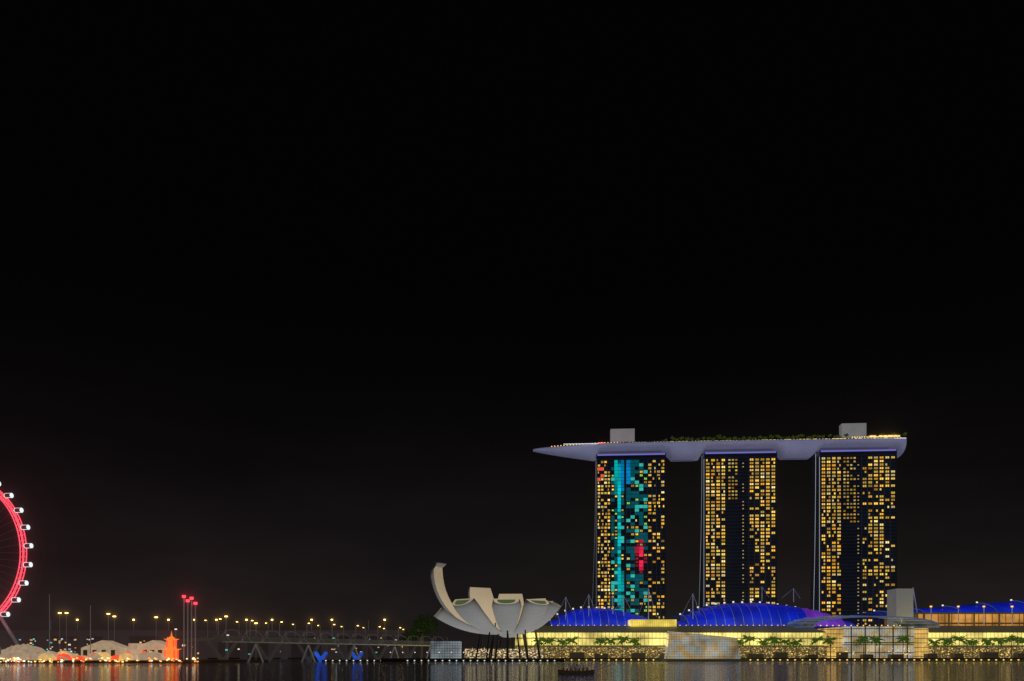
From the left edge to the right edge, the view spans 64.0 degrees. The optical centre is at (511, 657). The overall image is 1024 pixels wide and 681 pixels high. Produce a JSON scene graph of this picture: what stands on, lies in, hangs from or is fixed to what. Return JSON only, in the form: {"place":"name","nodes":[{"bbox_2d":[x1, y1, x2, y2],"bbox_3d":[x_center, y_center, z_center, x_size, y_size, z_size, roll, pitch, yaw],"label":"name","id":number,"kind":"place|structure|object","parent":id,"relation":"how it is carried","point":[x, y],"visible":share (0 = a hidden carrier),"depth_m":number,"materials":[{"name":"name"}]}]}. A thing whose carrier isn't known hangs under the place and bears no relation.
{"place":"outdoors","nodes":[
{"label":"outdoors","id":0,"kind":"place"},
{"bbox_2d":[0,658,1023,680],"bbox_3d":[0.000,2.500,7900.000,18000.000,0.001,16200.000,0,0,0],"label":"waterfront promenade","id":1,"kind":"structure","parent":0,"point":[287,670],"depth_m":146.43,"materials":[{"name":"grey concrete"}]},
{"bbox_2d":[314,651,362,661],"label":"illuminated bridge supports","id":2,"kind":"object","parent":1,"relation":"on","point":[322,657],"visible":0.72,"depth_m":488.11,"materials":[{"name":"blue"}]},
{"bbox_2d":[558,667,593,673],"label":"boat","id":3,"kind":"object","parent":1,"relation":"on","point":[566,671],"visible":0.95,"depth_m":126.66,"materials":[{"name":"grey"}]},
{"bbox_2d":[0,658,1023,662],"bbox_3d":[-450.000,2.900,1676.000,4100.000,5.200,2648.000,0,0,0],"label":"quay wall","id":4,"kind":"structure","parent":0,"point":[381,660],"depth_m":468.00,"materials":[{"name":"stone"}]},
{"bbox_2d":[0,491,26,653],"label":"ferris wheel","id":5,"kind":"object","parent":4,"relation":"on","point":[9,631],"visible":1,"depth_m":731.36,"materials":[{"name":"red metal"}]},
{"bbox_2d":[0,482,32,616],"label":"ferris wheel capsules","id":6,"kind":"object","parent":5,"relation":"attached to","point":[26,545],"visible":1,"depth_m":729.14},
{"bbox_2d":[0,640,166,659],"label":"tent pavilions","id":7,"kind":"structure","parent":4,"relation":"on","point":[113,650],"depth_m":374.00,"materials":[{"name":"white fabric"}]},
{"bbox_2d":[0,657,198,661],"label":"waterfront lights","id":8,"kind":"object","parent":4,"relation":"on","point":[73,659],"visible":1,"depth_m":351.90,"materials":[{"name":"orange"}]},
{"bbox_2d":[49,594,195,659],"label":"light poles","id":9,"kind":"object","parent":4,"relation":"on","point":[114,629],"visible":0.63,"depth_m":387.72,"materials":[{"name":"grey metal"}]},
{"bbox_2d":[182,595,196,604],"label":"lights","id":10,"kind":"object","parent":9,"relation":"on","point":[187,600],"visible":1,"depth_m":387.50},
{"bbox_2d":[163,631,179,659],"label":"pagoda","id":11,"kind":"object","parent":4,"relation":"on","point":[171,650],"visible":0.88,"depth_m":370.63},
{"bbox_2d":[0,620,418,658],"bbox_3d":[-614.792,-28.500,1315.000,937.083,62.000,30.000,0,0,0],"label":"bridge","id":12,"kind":"structure","parent":4,"relation":"on","point":[81,635],"depth_m":1300.00,"materials":[{"name":"grey"}]},
{"bbox_2d":[6,636,412,658],"bbox_3d":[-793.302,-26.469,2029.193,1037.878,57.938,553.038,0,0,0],"label":"city blocks","id":13,"kind":"structure","parent":4,"relation":"on","point":[56,646],"depth_m":2085.88,"materials":[{"name":"grey"}]},
{"bbox_2d":[19,637,402,654],"bbox_3d":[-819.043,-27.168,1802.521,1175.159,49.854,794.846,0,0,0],"label":"city lights","id":14,"kind":"object","parent":4,"relation":"on","point":[141,642],"visible":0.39,"depth_m":1679.83,"materials":[{"name":"yellow"}]},
{"bbox_2d":[185,620,430,661],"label":"bridge","id":15,"kind":"structure","parent":4,"relation":"on","point":[214,638],"depth_m":474.83,"materials":[{"name":"grey concrete"}]},
{"bbox_2d":[222,629,447,661],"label":"pedestrian bridge","id":16,"kind":"structure","parent":4,"relation":"on","point":[308,646],"depth_m":465.35,"materials":[{"name":"silver metal"}]},
{"bbox_2d":[400,613,439,657],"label":"museum trees","id":17,"kind":"object","parent":4,"relation":"on","point":[422,625],"visible":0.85,"depth_m":558.35,"materials":[{"name":"green plant"}]},
{"bbox_2d":[325,652,554,660],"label":"promenade lights","id":18,"kind":"object","parent":4,"relation":"on","point":[449,660],"visible":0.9,"depth_m":467.70,"materials":[{"name":"grey"}]},
{"bbox_2d":[431,641,542,657],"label":"low building","id":19,"kind":"structure","parent":4,"relation":"on","point":[445,649],"depth_m":520.00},
{"bbox_2d":[475,623,540,657],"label":"support columns","id":20,"kind":"structure","parent":4,"relation":"on","point":[508,644],"depth_m":505.83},
{"bbox_2d":[430,562,560,637],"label":"museum building","id":21,"kind":"structure","parent":20,"relation":"on","point":[481,611],"depth_m":496.60,"materials":[{"name":"white concrete"}]},
{"bbox_2d":[592,453,665,619],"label":"mbs tower","id":22,"kind":"structure","parent":4,"relation":"on","point":[656,574],"depth_m":789.24,"materials":[{"name":"black glass"}]},
{"bbox_2d":[597,460,663,617],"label":"lit windows","id":23,"kind":"structure","parent":22,"relation":"attached to","point":[618,489],"depth_m":789.61,"materials":[{"name":"teal glass"}]},
{"bbox_2d":[533,438,906,461],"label":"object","id":24,"kind":"structure","parent":22,"relation":"on","point":[788,449],"depth_m":778.56,"materials":[{"name":"grey metal"}]},
{"bbox_2d":[551,434,902,446],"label":"rooftop lights","id":25,"kind":"object","parent":24,"relation":"on","point":[881,435],"visible":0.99,"depth_m":768.93},
{"bbox_2d":[578,423,904,443],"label":"rooftop structures","id":26,"kind":"object","parent":24,"relation":"on","point":[856,430],"visible":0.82,"depth_m":787.08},
{"bbox_2d":[661,432,906,440],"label":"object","id":27,"kind":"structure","parent":24,"relation":"on","point":[770,436],"depth_m":775.58,"materials":[{"name":"plant"}]},
{"bbox_2d":[664,631,740,658],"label":"crystal pavilion","id":28,"kind":"structure","parent":4,"relation":"on","point":[681,645],"depth_m":498.69,"materials":[{"name":"grey glass"}]},
{"bbox_2d":[697,451,776,610],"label":"skyscraper tower","id":29,"kind":"structure","parent":4,"relation":"on","point":[733,547],"depth_m":782.46,"materials":[{"name":"black glass"}]},
{"bbox_2d":[706,458,774,603],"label":"windows","id":30,"kind":"structure","parent":29,"relation":"attached to","point":[756,494],"depth_m":782.79,"materials":[{"name":"yellow glass"}]},
{"bbox_2d":[515,626,1023,657],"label":"shopping mall","id":31,"kind":"structure","parent":4,"relation":"on","point":[652,639],"depth_m":545.00,"materials":[{"name":"yellow"}]},
{"bbox_2d":[548,608,647,625],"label":"blue theatre roofs","id":32,"kind":"object","parent":31,"relation":"on","point":[595,617],"visible":0.68,"depth_m":595.74,"materials":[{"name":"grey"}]},
{"bbox_2d":[549,608,625,625],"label":"roof ribs","id":33,"kind":"object","parent":32,"relation":"attached to","point":[592,620],"visible":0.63,"depth_m":593.99,"materials":[{"name":"blue metal"}]},
{"bbox_2d":[628,620,676,626],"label":"mall lattice box","id":34,"kind":"object","parent":31,"relation":"on","point":[652,623],"visible":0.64,"depth_m":576.00,"materials":[{"name":"yellow"}]},
{"bbox_2d":[670,603,854,627],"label":"domed roof","id":35,"kind":"structure","parent":31,"relation":"on","point":[756,615],"depth_m":596.06,"materials":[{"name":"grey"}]},
{"bbox_2d":[551,625,899,625],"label":"roof foot lamps","id":36,"kind":"object","parent":35,"relation":"attached to","point":[741,625],"visible":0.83,"depth_m":589.40,"materials":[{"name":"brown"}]},
{"bbox_2d":[679,601,795,614],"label":"roof lights","id":37,"kind":"object","parent":35,"relation":"attached to","point":[724,602],"visible":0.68,"depth_m":619.20},
{"bbox_2d":[678,602,836,625],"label":"roof ribs","id":38,"kind":"object","parent":35,"relation":"attached to","point":[742,615],"visible":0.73,"depth_m":594.64,"materials":[{"name":"blue metal"}]},
{"bbox_2d":[787,616,938,626],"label":"curved roof","id":39,"kind":"structure","parent":31,"relation":"on","point":[925,623],"depth_m":565.42,"materials":[{"name":"metal"}]},
{"bbox_2d":[791,615,939,626],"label":"atrium vault ribs","id":40,"kind":"object","parent":31,"relation":"on","point":[857,616],"visible":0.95,"depth_m":535.55,"materials":[{"name":"metal"}]},
{"bbox_2d":[543,652,1023,660],"bbox_3d":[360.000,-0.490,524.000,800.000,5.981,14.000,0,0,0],"label":"promenade quay","id":41,"kind":"structure","parent":4,"relation":"on","point":[841,655],"depth_m":526.00,"materials":[{"name":"grey"}]},
{"bbox_2d":[472,648,1018,659],"bbox_3d":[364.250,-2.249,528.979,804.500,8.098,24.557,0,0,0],"label":"promenade lamps","id":42,"kind":"object","parent":41,"relation":"on","point":[817,659],"visible":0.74,"depth_m":523.08,"materials":[{"name":"yellow"}]},
{"bbox_2d":[532,634,1023,657],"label":"palm trees","id":43,"kind":"object","parent":41,"relation":"on","point":[906,639],"visible":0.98,"depth_m":529.65,"materials":[{"name":"green plant"}]},
{"bbox_2d":[810,449,896,628],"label":"skyscraper tower","id":44,"kind":"structure","parent":4,"relation":"on","point":[849,559],"depth_m":775.03,"materials":[{"name":"black glass"}]},
{"bbox_2d":[822,456,894,624],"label":"tower windows","id":45,"kind":"structure","parent":44,"relation":"attached to","point":[875,549],"depth_m":775.23,"materials":[{"name":"yellow glass"}]},
{"bbox_2d":[884,589,1023,626],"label":"building","id":46,"kind":"structure","parent":4,"relation":"on","point":[900,602],"depth_m":606.00,"materials":[{"name":"black"}]},
{"bbox_2d":[857,600,1023,615],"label":"roof","id":47,"kind":"structure","parent":46,"relation":"on","point":[1005,606],"depth_m":652.01,"materials":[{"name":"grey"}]},
{"bbox_2d":[660,659,748,661],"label":"pavilion base","id":48,"kind":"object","parent":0,"point":[704,660],"depth_m":494.00,"materials":[{"name":"grey concrete"}]},
{"bbox_2d":[556,587,1012,624],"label":"masts","id":49,"kind":"object","parent":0,"point":[698,609],"visible":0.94,"depth_m":596.00,"materials":[{"name":"white"}]}
]}

